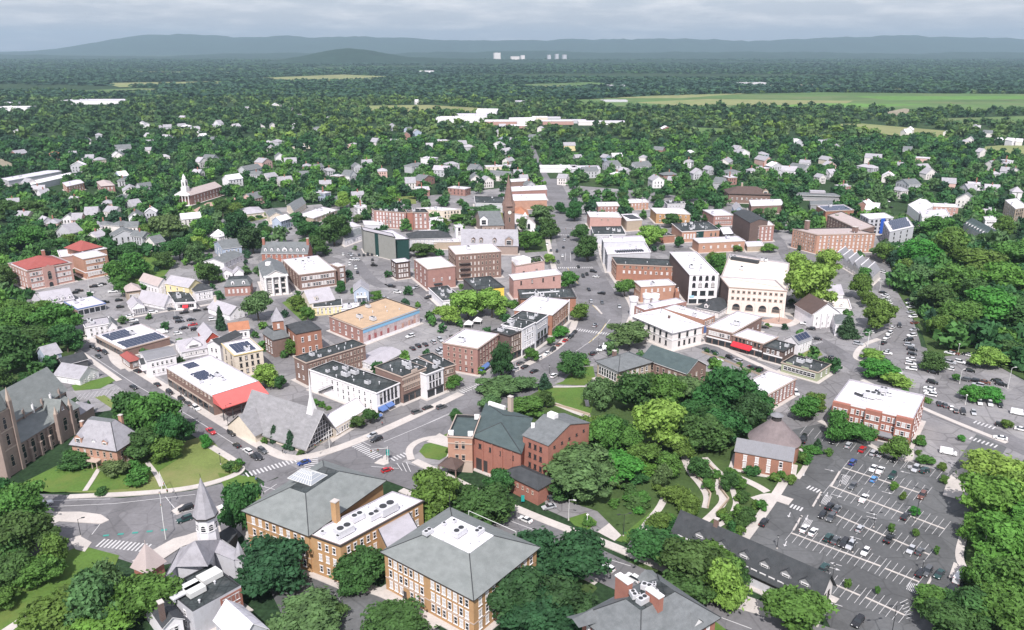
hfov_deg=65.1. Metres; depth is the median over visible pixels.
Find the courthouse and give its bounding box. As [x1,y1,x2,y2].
[630,308,704,349]
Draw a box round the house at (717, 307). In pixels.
[695,297,727,317]
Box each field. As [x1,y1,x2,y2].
[0,159,11,165]
[85,88,155,91]
[110,81,220,86]
[255,74,385,80]
[358,105,482,111]
[510,82,613,87]
[564,92,1023,110]
[615,93,744,97]
[635,99,850,105]
[690,127,741,133]
[776,103,921,106]
[840,123,946,137]
[854,96,1023,99]
[888,108,908,114]
[948,116,1023,123]
[985,145,1023,153]
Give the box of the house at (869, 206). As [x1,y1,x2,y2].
[865,202,880,212]
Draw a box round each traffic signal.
[159,472,167,491]
[159,490,165,539]
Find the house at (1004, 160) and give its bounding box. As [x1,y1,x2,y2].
[1001,156,1013,163]
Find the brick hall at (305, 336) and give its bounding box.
[262,307,322,356]
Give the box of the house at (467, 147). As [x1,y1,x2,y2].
[463,144,474,150]
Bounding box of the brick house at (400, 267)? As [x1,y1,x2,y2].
[390,258,410,278]
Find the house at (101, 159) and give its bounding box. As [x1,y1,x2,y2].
[93,157,105,162]
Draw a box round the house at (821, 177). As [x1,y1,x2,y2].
[813,173,825,183]
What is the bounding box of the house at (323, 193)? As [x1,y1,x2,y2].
[316,186,330,200]
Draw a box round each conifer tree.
[215,305,226,330]
[269,425,275,443]
[284,429,294,450]
[538,373,552,390]
[813,438,822,449]
[834,315,863,339]
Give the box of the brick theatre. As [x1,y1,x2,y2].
[437,395,589,504]
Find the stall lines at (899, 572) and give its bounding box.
[880,561,923,586]
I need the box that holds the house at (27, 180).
[21,178,35,183]
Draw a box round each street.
[76,339,296,481]
[113,300,244,322]
[147,218,292,223]
[218,179,621,528]
[275,297,366,353]
[316,248,466,316]
[530,145,549,178]
[695,341,803,385]
[773,230,789,261]
[811,335,1023,454]
[937,434,1006,546]
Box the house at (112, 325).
[107,316,117,330]
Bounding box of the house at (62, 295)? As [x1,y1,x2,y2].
[36,288,74,303]
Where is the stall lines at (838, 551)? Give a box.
[786,532,886,572]
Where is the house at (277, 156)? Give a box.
[274,152,282,161]
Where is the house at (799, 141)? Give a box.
[794,139,802,145]
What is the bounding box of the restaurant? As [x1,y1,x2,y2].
[119,351,138,368]
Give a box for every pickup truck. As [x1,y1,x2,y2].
[43,499,53,504]
[205,427,215,434]
[858,493,868,502]
[875,466,884,474]
[883,533,895,543]
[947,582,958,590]
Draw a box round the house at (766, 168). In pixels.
[756,163,769,172]
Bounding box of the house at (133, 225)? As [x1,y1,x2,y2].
[124,221,139,229]
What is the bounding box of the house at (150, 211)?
[144,205,157,221]
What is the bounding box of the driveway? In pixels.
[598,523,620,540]
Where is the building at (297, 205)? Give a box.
[286,197,305,213]
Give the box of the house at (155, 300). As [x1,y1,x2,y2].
[138,290,172,309]
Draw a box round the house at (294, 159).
[284,157,296,163]
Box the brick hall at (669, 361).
[642,345,706,380]
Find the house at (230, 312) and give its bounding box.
[207,295,244,320]
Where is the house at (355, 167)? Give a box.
[351,162,361,172]
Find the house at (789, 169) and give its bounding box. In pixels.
[781,165,797,173]
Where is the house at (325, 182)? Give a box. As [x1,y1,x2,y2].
[319,178,331,185]
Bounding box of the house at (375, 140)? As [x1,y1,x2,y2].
[370,138,378,144]
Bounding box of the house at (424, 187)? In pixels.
[415,183,429,195]
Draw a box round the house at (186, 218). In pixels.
[179,212,200,226]
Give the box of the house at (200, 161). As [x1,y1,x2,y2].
[195,157,207,167]
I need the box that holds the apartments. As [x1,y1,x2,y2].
[791,211,875,253]
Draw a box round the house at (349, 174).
[341,170,356,180]
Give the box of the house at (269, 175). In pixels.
[263,172,277,183]
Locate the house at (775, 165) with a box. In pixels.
[766,161,781,169]
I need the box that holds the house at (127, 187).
[122,184,137,194]
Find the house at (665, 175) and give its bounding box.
[658,169,676,178]
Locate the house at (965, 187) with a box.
[959,183,977,191]
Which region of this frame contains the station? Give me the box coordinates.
[796,190,839,200]
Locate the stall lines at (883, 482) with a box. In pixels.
[841,463,929,501]
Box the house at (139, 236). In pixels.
[129,228,149,244]
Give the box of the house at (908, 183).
[895,178,921,189]
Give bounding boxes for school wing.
[57,249,73,267]
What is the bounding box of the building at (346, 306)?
[341,302,358,310]
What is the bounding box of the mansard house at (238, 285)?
[224,275,252,295]
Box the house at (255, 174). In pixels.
[249,169,262,177]
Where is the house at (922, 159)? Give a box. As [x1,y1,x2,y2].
[915,156,930,162]
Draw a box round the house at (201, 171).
[192,167,204,178]
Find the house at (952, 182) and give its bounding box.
[941,177,956,189]
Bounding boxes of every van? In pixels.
[156,328,167,332]
[939,446,956,455]
[952,570,963,584]
[1010,407,1023,416]
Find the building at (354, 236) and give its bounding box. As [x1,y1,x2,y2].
[339,228,361,245]
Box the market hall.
[166,354,268,420]
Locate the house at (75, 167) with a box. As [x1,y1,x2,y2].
[70,160,85,172]
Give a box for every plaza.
[153,533,197,557]
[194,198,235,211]
[762,317,792,323]
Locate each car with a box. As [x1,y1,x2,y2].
[101,349,108,354]
[129,384,138,388]
[133,368,141,373]
[165,388,173,394]
[176,513,192,523]
[177,395,185,401]
[177,502,193,512]
[184,401,191,405]
[191,403,200,410]
[227,429,235,436]
[232,442,240,448]
[242,448,252,454]
[249,453,257,460]
[253,451,263,460]
[257,445,267,453]
[296,459,310,465]
[366,431,377,437]
[370,434,382,442]
[381,467,393,472]
[405,333,414,337]
[411,409,422,414]
[422,405,433,410]
[436,404,447,409]
[516,361,524,365]
[518,515,532,523]
[529,369,538,373]
[541,503,556,510]
[547,494,555,501]
[550,373,558,377]
[602,563,615,572]
[624,572,639,583]
[725,354,734,359]
[733,358,742,362]
[758,517,768,526]
[794,388,799,395]
[799,524,809,533]
[801,437,807,443]
[806,326,815,329]
[808,527,818,536]
[818,509,826,518]
[819,562,829,571]
[823,355,833,358]
[823,532,833,542]
[824,502,834,510]
[825,511,836,521]
[829,438,836,444]
[830,535,840,545]
[832,505,841,513]
[838,536,849,547]
[844,441,852,448]
[845,538,856,550]
[848,458,856,465]
[848,481,857,489]
[851,613,864,628]
[853,340,863,345]
[855,524,864,532]
[858,446,866,452]
[860,546,870,555]
[869,449,877,456]
[869,464,877,471]
[869,475,877,482]
[876,452,884,457]
[883,334,890,339]
[888,470,896,479]
[890,457,898,462]
[900,512,910,520]
[903,337,913,341]
[904,342,914,346]
[905,360,916,365]
[905,366,916,370]
[906,333,916,336]
[906,357,915,360]
[906,544,916,554]
[907,346,917,351]
[907,351,916,355]
[911,463,919,472]
[915,547,924,555]
[915,567,924,577]
[917,489,926,499]
[919,467,925,473]
[923,386,935,390]
[923,564,932,576]
[924,391,937,396]
[926,378,938,384]
[927,369,939,374]
[933,568,945,579]
[944,351,954,354]
[945,359,956,364]
[954,358,965,363]
[959,376,970,381]
[960,407,966,414]
[965,368,975,372]
[970,377,979,382]
[970,409,976,414]
[972,382,984,386]
[976,398,982,404]
[980,379,991,384]
[987,399,992,406]
[993,435,1007,440]
[995,380,1007,386]
[995,421,1008,426]
[1014,426,1023,430]
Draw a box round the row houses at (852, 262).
[836,246,880,284]
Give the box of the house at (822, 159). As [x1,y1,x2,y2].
[818,155,832,163]
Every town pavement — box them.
[27,185,1023,476]
[242,535,438,629]
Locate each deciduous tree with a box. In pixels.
[0,199,14,219]
[0,230,21,246]
[0,241,11,254]
[0,263,17,285]
[0,299,30,310]
[0,303,35,324]
[0,306,32,328]
[0,324,39,370]
[0,367,14,387]
[0,477,10,490]
[0,486,42,521]
[0,507,60,555]
[0,534,33,556]
[0,549,32,585]
[0,585,21,609]
[1,478,53,514]
[4,224,48,245]
[7,198,50,213]
[8,554,69,588]
[13,583,75,629]
[17,372,29,381]
[18,323,51,344]
[25,299,83,327]
[30,300,51,312]
[32,239,58,253]
[36,532,68,560]
[46,322,86,351]
[54,447,94,470]
[60,233,76,244]
[62,566,121,626]
[62,588,139,629]
[89,557,125,593]
[99,459,130,476]
[101,260,131,285]
[106,389,147,429]
[107,568,183,623]
[111,242,141,256]
[113,281,127,296]
[118,252,151,277]
[123,391,184,431]
[123,427,161,458]
[137,224,155,233]
[139,283,146,289]
[147,212,188,240]
[148,436,185,462]
[151,251,177,268]
[151,410,197,441]
[161,236,192,260]
[182,240,206,256]
[184,243,206,264]
[190,236,210,249]
[193,218,214,229]
[194,262,221,283]
[198,219,213,234]
[199,434,212,447]
[208,265,222,280]
[213,197,231,216]
[217,480,263,530]
[220,212,249,238]
[225,202,242,212]
[233,533,313,597]
[237,226,267,253]
[238,290,272,320]
[240,198,255,207]
[251,363,278,386]
[262,225,272,233]
[265,584,348,629]
[273,375,286,388]
[284,339,295,355]
[286,295,307,309]
[295,220,317,237]
[298,235,326,254]
[299,306,315,319]
[314,227,323,237]
[318,211,351,245]
[329,545,384,594]
[329,602,350,626]
[334,191,349,207]
[334,280,345,292]
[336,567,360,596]
[349,415,365,427]
[352,214,362,222]
[360,595,439,629]
[361,408,379,423]
[370,290,382,299]
[377,195,396,204]
[397,198,411,205]
[406,188,428,196]
[407,466,462,522]
[409,242,436,255]
[431,304,462,322]
[439,217,451,224]
[444,374,458,386]
[445,376,464,388]
[448,289,482,318]
[448,411,460,420]
[448,481,516,524]
[449,213,471,221]
[451,481,474,503]
[467,205,502,211]
[471,218,476,224]
[472,374,521,397]
[475,287,509,317]
[477,394,501,408]
[482,467,514,493]
[484,493,517,522]
[486,565,545,617]
[489,341,514,374]
[496,580,581,629]
[506,395,543,416]
[512,375,538,392]
[513,525,563,577]
[516,216,526,231]
[518,228,542,249]
[523,347,538,360]
[529,204,554,221]
[538,390,555,407]
[539,218,560,237]
[539,526,617,583]
[541,573,598,619]
[542,441,617,476]
[544,253,555,263]
[546,337,555,343]
[546,476,575,500]
[550,455,613,501]
[551,325,569,336]
[554,202,566,213]
[556,350,588,376]
[561,271,579,286]
[565,202,581,220]
[566,200,583,214]
[570,224,589,237]
[570,302,589,319]
[573,233,597,261]
[579,414,602,426]
[580,376,617,409]
[587,242,599,259]
[589,415,624,448]
[596,469,621,487]
[603,413,628,425]
[605,320,651,347]
[605,448,646,484]
[608,424,645,450]
[612,370,654,405]
[613,279,635,295]
[617,192,628,198]
[622,490,651,507]
[624,525,683,564]
[625,441,661,467]
[628,394,687,446]
[635,225,665,246]
[642,511,671,528]
[644,372,657,385]
[649,372,689,402]
[650,194,664,201]
[653,462,672,486]
[655,450,684,476]
[655,483,695,503]
[655,536,732,597]
[659,374,704,400]
[659,568,717,604]
[661,213,682,224]
[662,433,697,457]
[666,517,676,529]
[673,412,736,450]
[674,236,683,247]
[676,491,700,514]
[680,398,706,414]
[681,188,697,199]
[687,456,712,477]
[688,364,750,409]
[694,403,722,416]
[695,188,709,198]
[701,478,715,490]
[703,538,745,570]
[703,556,752,613]
[704,406,751,441]
[706,251,717,258]
[706,254,724,273]
[719,469,738,490]
[724,467,738,473]
[726,391,774,432]
[731,474,746,488]
[733,245,742,250]
[733,508,753,526]
[734,557,752,585]
[737,489,751,503]
[740,374,759,392]
[741,506,757,521]
[750,387,777,416]
[752,208,763,214]
[759,243,778,251]
[759,584,839,629]
[774,222,783,231]
[777,470,785,477]
[783,259,837,301]
[785,250,812,270]
[788,394,821,419]
[788,474,796,483]
[798,451,813,464]
[805,391,828,411]
[814,248,842,269]
[823,408,852,440]
[844,578,851,587]
[846,422,879,440]
[848,273,873,296]
[857,266,873,276]
[858,357,903,377]
[859,348,885,360]
[860,290,877,306]
[862,297,901,329]
[873,242,897,261]
[875,585,880,593]
[876,435,914,458]
[880,371,915,388]
[888,523,895,531]
[890,481,899,490]
[893,258,913,270]
[897,238,944,264]
[899,491,907,499]
[905,263,936,282]
[909,506,920,515]
[910,583,950,611]
[912,528,920,536]
[915,454,935,463]
[916,281,958,308]
[917,213,958,235]
[917,350,949,370]
[917,597,990,629]
[923,313,957,335]
[928,226,970,256]
[928,268,937,282]
[930,261,980,296]
[930,299,985,323]
[933,545,939,554]
[936,462,947,470]
[939,474,949,483]
[939,583,1001,627]
[949,246,1009,271]
[951,373,960,380]
[955,469,1023,519]
[955,511,983,540]
[957,384,985,401]
[958,277,988,300]
[959,447,1023,477]
[959,552,1006,584]
[965,285,1016,324]
[966,508,1023,561]
[967,346,1009,367]
[973,582,1023,629]
[975,233,985,239]
[975,261,1023,290]
[976,577,989,587]
[981,386,1004,402]
[982,555,1023,597]
[988,238,1023,265]
[988,298,1023,327]
[992,215,1017,233]
[996,339,1023,360]
[1000,419,1014,427]
[1000,468,1023,495]
[1007,499,1023,520]
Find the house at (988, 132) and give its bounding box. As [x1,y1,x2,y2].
[983,130,992,136]
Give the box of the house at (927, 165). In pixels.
[916,163,930,167]
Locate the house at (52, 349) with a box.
[36,342,62,367]
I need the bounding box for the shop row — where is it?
[94,324,169,354]
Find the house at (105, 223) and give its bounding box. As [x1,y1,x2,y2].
[99,217,112,228]
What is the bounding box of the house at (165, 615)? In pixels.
[144,598,184,629]
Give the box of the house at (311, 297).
[300,287,334,308]
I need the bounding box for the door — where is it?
[402,590,406,598]
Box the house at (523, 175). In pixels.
[518,173,528,179]
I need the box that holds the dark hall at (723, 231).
[719,227,733,236]
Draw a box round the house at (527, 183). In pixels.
[523,179,535,185]
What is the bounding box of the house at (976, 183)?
[968,178,983,190]
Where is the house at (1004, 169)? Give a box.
[999,166,1009,174]
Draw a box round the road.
[364,457,835,629]
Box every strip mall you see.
[539,164,577,172]
[570,165,600,173]
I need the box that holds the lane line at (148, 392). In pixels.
[93,356,241,448]
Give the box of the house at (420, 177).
[415,174,434,185]
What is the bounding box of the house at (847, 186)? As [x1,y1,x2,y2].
[835,180,850,189]
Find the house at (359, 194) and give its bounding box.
[350,189,363,203]
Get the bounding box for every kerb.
[791,532,880,565]
[829,485,944,528]
[836,515,928,554]
[836,584,859,595]
[843,467,919,492]
[865,597,904,615]
[885,568,918,581]
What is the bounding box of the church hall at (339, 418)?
[327,398,366,437]
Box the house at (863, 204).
[857,199,871,212]
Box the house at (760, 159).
[754,155,770,165]
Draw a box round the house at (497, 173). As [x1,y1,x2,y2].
[490,170,513,181]
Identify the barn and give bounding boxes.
[600,100,627,101]
[736,82,765,84]
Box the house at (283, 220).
[271,214,290,227]
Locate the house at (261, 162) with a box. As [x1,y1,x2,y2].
[254,157,272,167]
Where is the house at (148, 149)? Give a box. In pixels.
[145,147,150,153]
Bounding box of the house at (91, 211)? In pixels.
[84,206,100,215]
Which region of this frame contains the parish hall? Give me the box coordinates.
[461,229,518,254]
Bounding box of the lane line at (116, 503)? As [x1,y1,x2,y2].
[49,494,194,506]
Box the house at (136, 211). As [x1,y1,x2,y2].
[128,208,143,220]
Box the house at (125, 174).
[114,170,128,177]
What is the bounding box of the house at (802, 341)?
[783,330,812,353]
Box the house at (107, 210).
[103,205,120,216]
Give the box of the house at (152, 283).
[138,273,166,293]
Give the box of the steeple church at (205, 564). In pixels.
[130,478,245,629]
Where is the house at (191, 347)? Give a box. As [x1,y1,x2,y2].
[174,336,207,358]
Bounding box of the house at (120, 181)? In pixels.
[117,175,126,186]
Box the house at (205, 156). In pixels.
[203,154,218,158]
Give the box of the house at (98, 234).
[87,228,104,239]
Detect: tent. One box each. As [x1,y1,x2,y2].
[463,320,473,328]
[473,317,481,325]
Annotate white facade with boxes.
[409,358,443,397]
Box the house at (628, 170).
[618,167,630,174]
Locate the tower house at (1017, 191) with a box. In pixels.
[1010,186,1022,199]
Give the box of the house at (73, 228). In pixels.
[55,222,82,237]
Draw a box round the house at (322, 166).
[313,162,324,171]
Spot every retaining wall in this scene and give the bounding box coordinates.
[554,403,589,415]
[693,473,710,507]
[708,463,728,509]
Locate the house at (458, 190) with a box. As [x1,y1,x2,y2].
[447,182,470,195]
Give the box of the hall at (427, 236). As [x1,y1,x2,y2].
[405,230,452,247]
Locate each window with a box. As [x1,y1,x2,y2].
[2,417,7,430]
[6,433,10,446]
[10,454,16,466]
[21,444,27,458]
[31,438,36,452]
[40,432,45,446]
[49,426,54,440]
[63,417,68,431]
[74,411,79,423]
[200,526,206,532]
[208,524,214,532]
[388,558,392,567]
[389,569,392,578]
[393,560,396,570]
[394,572,397,581]
[399,574,402,584]
[403,566,407,575]
[404,577,407,586]
[409,569,412,578]
[409,580,413,589]
[414,571,418,581]
[414,583,418,592]
[419,574,423,584]
[420,586,423,595]
[430,580,434,590]
[430,591,434,601]
[431,603,435,612]
[436,583,439,592]
[436,594,440,604]
[437,606,440,615]
[441,586,445,596]
[441,597,445,607]
[442,609,445,618]
[447,589,450,598]
[447,600,451,610]
[448,612,451,622]
[453,592,456,602]
[453,603,457,613]
[453,615,457,625]
[458,595,462,605]
[459,606,462,616]
[459,618,463,628]
[464,598,468,608]
[465,610,468,620]
[465,621,468,629]
[478,596,482,606]
[478,608,482,618]
[479,619,482,629]
[485,614,489,624]
[708,291,713,295]
[732,303,739,309]
[745,304,752,310]
[758,305,765,311]
[771,306,779,312]
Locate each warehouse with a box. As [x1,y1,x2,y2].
[0,106,29,110]
[60,99,135,103]
[436,116,479,122]
[457,113,487,119]
[476,109,498,114]
[484,119,516,124]
[509,117,535,123]
[510,124,526,128]
[532,116,547,119]
[541,120,573,124]
[548,117,560,119]
[559,119,585,122]
[577,120,603,124]
[605,120,624,124]
[692,235,745,252]
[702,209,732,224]
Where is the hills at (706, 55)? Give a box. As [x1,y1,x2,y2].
[0,50,1023,58]
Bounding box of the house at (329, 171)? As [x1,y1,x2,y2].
[324,165,334,176]
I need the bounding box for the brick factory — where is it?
[448,243,501,279]
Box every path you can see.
[6,621,19,629]
[83,469,99,490]
[145,461,163,486]
[553,386,584,386]
[555,403,589,416]
[628,487,667,546]
[681,457,708,507]
[682,456,708,493]
[702,457,726,521]
[703,457,722,494]
[719,487,738,526]
[742,476,769,492]
[796,448,808,478]
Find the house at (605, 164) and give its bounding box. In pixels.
[602,160,620,169]
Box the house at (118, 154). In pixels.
[114,152,123,157]
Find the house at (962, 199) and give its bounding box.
[955,192,973,207]
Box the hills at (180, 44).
[0,34,1023,54]
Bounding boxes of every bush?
[94,486,106,495]
[123,466,151,486]
[128,459,144,472]
[221,460,241,471]
[228,460,241,472]
[235,458,244,464]
[260,437,267,443]
[296,450,303,454]
[313,398,320,404]
[318,401,325,406]
[582,515,596,526]
[608,498,620,508]
[621,482,636,493]
[623,491,650,510]
[630,472,650,484]
[632,506,644,513]
[640,462,658,476]
[651,483,661,489]
[669,513,676,520]
[712,469,721,478]
[715,508,728,517]
[719,513,732,523]
[727,520,736,532]
[728,503,742,516]
[733,494,741,500]
[735,525,746,535]
[742,465,753,476]
[751,466,760,476]
[751,499,758,509]
[756,499,767,511]
[769,473,781,481]
[783,474,795,484]
[797,452,809,464]
[803,445,815,452]
[811,444,823,454]
[823,448,833,456]
[912,435,926,445]
[924,397,933,402]
[957,435,966,441]
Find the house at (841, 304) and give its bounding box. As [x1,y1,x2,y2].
[820,284,851,313]
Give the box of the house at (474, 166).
[467,163,482,172]
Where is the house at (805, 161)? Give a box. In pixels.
[799,158,811,165]
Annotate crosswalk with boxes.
[95,539,151,551]
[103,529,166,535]
[245,460,296,476]
[352,443,381,458]
[577,329,609,334]
[790,504,802,510]
[969,437,997,447]
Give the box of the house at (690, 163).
[684,157,693,167]
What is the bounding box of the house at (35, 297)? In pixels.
[31,294,40,302]
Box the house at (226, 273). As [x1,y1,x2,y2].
[220,267,232,278]
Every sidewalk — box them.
[13,280,78,289]
[44,496,58,522]
[66,445,244,498]
[73,273,107,279]
[77,350,121,380]
[83,333,463,460]
[108,354,125,369]
[115,304,208,319]
[167,384,244,415]
[184,602,252,629]
[216,504,441,629]
[257,281,291,296]
[288,279,335,290]
[291,368,365,387]
[306,389,401,414]
[326,322,423,345]
[330,419,369,441]
[382,584,540,629]
[389,275,412,280]
[398,488,599,584]
[400,397,420,405]
[406,436,447,459]
[411,459,819,626]
[412,278,458,290]
[419,391,448,400]
[426,294,439,305]
[442,385,460,392]
[455,365,490,376]
[473,468,489,476]
[515,237,578,371]
[535,341,546,349]
[548,319,571,336]
[598,244,631,322]
[644,338,704,351]
[679,293,699,304]
[690,248,743,253]
[701,336,787,375]
[702,351,759,374]
[725,313,787,318]
[728,348,759,358]
[729,453,797,478]
[733,602,770,617]
[741,583,838,619]
[742,470,794,538]
[750,493,792,504]
[757,358,780,365]
[763,312,799,326]
[774,395,796,409]
[777,369,834,383]
[789,247,871,253]
[817,420,913,461]
[824,420,925,448]
[853,338,880,360]
[860,379,1007,442]
[943,468,974,497]
[955,534,966,566]
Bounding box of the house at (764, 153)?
[758,151,768,156]
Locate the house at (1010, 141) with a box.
[1004,137,1015,144]
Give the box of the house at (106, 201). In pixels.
[101,196,112,205]
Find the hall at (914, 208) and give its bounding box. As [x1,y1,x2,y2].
[907,198,934,220]
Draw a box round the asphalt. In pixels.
[31,474,244,564]
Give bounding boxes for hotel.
[371,208,428,229]
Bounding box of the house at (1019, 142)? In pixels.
[1015,138,1022,145]
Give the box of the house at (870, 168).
[857,162,878,171]
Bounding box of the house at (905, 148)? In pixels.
[903,146,912,151]
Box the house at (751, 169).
[746,165,755,172]
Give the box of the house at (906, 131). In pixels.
[900,129,911,135]
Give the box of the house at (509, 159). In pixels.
[502,156,514,164]
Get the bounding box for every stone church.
[0,367,94,478]
[474,174,514,228]
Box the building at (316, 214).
[302,207,336,221]
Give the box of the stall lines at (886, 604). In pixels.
[859,589,907,622]
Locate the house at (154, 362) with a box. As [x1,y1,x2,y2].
[138,346,176,376]
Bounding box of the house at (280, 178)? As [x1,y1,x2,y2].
[276,174,292,185]
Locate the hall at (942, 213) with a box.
[919,209,949,221]
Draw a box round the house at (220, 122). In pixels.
[214,120,223,125]
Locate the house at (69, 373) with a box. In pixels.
[54,362,99,384]
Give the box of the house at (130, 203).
[125,198,141,207]
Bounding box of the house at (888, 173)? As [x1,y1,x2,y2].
[881,171,893,182]
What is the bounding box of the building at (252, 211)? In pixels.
[240,207,263,217]
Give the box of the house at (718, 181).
[713,177,727,189]
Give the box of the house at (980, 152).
[975,148,986,157]
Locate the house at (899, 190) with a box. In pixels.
[894,187,908,198]
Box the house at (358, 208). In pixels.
[353,200,366,214]
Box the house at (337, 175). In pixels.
[330,174,344,177]
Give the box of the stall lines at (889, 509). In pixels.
[824,480,950,536]
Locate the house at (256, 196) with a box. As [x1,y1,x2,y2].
[243,191,264,203]
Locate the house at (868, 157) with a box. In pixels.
[864,153,882,163]
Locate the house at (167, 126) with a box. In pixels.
[162,124,171,128]
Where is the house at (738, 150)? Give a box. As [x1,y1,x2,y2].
[734,148,749,155]
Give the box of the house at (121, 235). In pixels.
[109,227,132,244]
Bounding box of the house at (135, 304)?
[126,296,144,313]
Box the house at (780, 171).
[777,169,783,178]
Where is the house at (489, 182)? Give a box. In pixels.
[482,175,493,188]
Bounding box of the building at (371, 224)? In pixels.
[363,220,382,228]
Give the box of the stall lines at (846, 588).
[829,572,865,602]
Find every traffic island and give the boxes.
[47,512,108,523]
[69,536,91,551]
[171,504,189,514]
[375,455,388,464]
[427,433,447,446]
[793,515,802,530]
[812,491,821,506]
[831,471,839,485]
[949,473,967,499]
[949,562,961,577]
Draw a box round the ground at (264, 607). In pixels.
[0,51,1023,629]
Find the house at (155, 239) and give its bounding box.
[144,234,165,246]
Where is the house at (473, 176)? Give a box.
[469,173,478,182]
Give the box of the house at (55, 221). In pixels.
[46,215,61,225]
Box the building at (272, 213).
[266,208,282,223]
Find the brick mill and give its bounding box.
[732,209,774,240]
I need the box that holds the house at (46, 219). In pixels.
[39,215,51,225]
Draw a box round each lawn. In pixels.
[0,324,75,380]
[0,547,118,629]
[20,453,182,491]
[40,437,233,492]
[71,376,114,390]
[95,395,112,407]
[128,251,176,284]
[218,473,260,501]
[250,212,266,221]
[282,301,308,320]
[394,196,415,203]
[419,443,447,459]
[438,512,596,629]
[506,391,580,422]
[518,222,551,252]
[538,387,593,412]
[557,366,594,384]
[561,372,786,534]
[569,513,596,529]
[616,506,655,543]
[628,558,665,575]
[705,252,725,273]
[715,622,725,629]
[795,437,802,474]
[889,213,1023,378]
[965,460,1023,629]
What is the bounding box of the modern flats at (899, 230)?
[881,217,913,246]
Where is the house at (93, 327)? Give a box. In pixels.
[83,316,108,337]
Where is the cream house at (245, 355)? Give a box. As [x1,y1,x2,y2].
[221,338,263,374]
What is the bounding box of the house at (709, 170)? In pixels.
[703,165,713,174]
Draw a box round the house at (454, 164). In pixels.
[443,161,458,168]
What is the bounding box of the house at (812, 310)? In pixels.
[794,293,846,335]
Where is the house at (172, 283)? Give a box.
[164,275,201,295]
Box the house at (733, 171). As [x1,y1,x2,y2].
[724,167,740,177]
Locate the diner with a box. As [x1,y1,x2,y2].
[167,291,195,309]
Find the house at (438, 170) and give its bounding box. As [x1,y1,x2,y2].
[432,165,450,176]
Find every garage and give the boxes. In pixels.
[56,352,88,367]
[64,296,105,314]
[232,266,243,275]
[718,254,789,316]
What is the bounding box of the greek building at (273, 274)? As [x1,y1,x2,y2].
[257,257,288,295]
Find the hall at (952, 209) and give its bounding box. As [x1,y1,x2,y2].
[932,203,958,215]
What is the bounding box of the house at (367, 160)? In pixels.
[361,157,371,165]
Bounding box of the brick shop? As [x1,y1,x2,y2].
[634,279,675,301]
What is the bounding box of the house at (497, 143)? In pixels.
[490,141,505,149]
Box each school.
[2,170,75,186]
[7,250,74,289]
[62,179,84,192]
[64,240,108,278]
[241,460,424,581]
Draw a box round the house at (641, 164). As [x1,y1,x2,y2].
[630,161,651,169]
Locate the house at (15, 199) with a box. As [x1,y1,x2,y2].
[6,196,19,201]
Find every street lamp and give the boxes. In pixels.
[888,603,904,629]
[914,486,928,521]
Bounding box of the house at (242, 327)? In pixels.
[227,320,249,338]
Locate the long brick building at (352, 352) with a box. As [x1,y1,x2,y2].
[293,339,365,385]
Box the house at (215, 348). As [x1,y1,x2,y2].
[206,330,242,361]
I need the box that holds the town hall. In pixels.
[629,293,686,317]
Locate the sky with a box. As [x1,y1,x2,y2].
[0,0,1023,50]
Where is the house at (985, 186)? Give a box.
[983,182,999,191]
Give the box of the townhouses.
[963,218,995,235]
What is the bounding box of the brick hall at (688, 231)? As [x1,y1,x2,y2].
[671,221,719,241]
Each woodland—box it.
[0,86,1023,141]
[0,130,1023,375]
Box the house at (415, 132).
[411,129,421,135]
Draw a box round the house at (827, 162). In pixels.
[822,160,836,168]
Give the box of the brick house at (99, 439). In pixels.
[68,414,134,468]
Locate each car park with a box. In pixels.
[74,384,124,412]
[308,579,385,629]
[331,252,409,277]
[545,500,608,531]
[750,424,962,629]
[877,291,926,392]
[915,426,961,459]
[923,355,1023,435]
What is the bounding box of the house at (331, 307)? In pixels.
[313,299,341,315]
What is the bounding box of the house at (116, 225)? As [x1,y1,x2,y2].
[110,217,125,231]
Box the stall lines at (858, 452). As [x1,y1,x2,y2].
[803,428,905,467]
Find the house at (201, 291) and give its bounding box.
[191,283,212,300]
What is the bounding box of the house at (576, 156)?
[573,154,581,158]
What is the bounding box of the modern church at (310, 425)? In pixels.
[227,369,338,452]
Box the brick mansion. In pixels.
[567,570,721,629]
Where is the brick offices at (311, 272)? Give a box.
[282,255,345,289]
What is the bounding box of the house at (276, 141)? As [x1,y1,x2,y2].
[272,139,283,145]
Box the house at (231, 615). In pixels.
[213,599,269,629]
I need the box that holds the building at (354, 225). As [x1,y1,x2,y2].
[349,222,360,229]
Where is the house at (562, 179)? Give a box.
[557,173,569,184]
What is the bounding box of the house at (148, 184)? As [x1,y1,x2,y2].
[135,182,151,189]
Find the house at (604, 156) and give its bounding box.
[600,154,610,161]
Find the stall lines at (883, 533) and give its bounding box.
[838,510,932,559]
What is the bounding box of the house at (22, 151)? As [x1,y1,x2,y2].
[11,149,26,154]
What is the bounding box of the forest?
[0,58,1023,99]
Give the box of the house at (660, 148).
[654,146,664,151]
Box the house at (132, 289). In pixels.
[124,283,141,300]
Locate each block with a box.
[261,237,312,262]
[309,360,399,412]
[362,347,400,368]
[374,357,426,402]
[380,494,540,629]
[413,256,455,289]
[418,352,455,390]
[442,328,498,374]
[474,196,503,211]
[490,326,525,358]
[493,53,500,58]
[501,318,535,355]
[509,269,560,298]
[509,310,548,347]
[510,56,519,59]
[510,178,526,186]
[511,185,546,196]
[511,255,544,273]
[512,193,546,208]
[514,296,569,334]
[517,288,576,311]
[587,211,621,228]
[591,226,625,243]
[601,235,650,271]
[621,213,641,230]
[650,208,690,222]
[660,232,675,242]
[669,251,718,303]
[670,509,836,599]
[745,241,763,251]
[749,199,783,212]
[816,204,853,220]
[1003,198,1023,221]
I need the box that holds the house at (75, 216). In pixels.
[70,213,85,222]
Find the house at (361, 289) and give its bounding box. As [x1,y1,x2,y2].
[353,279,368,302]

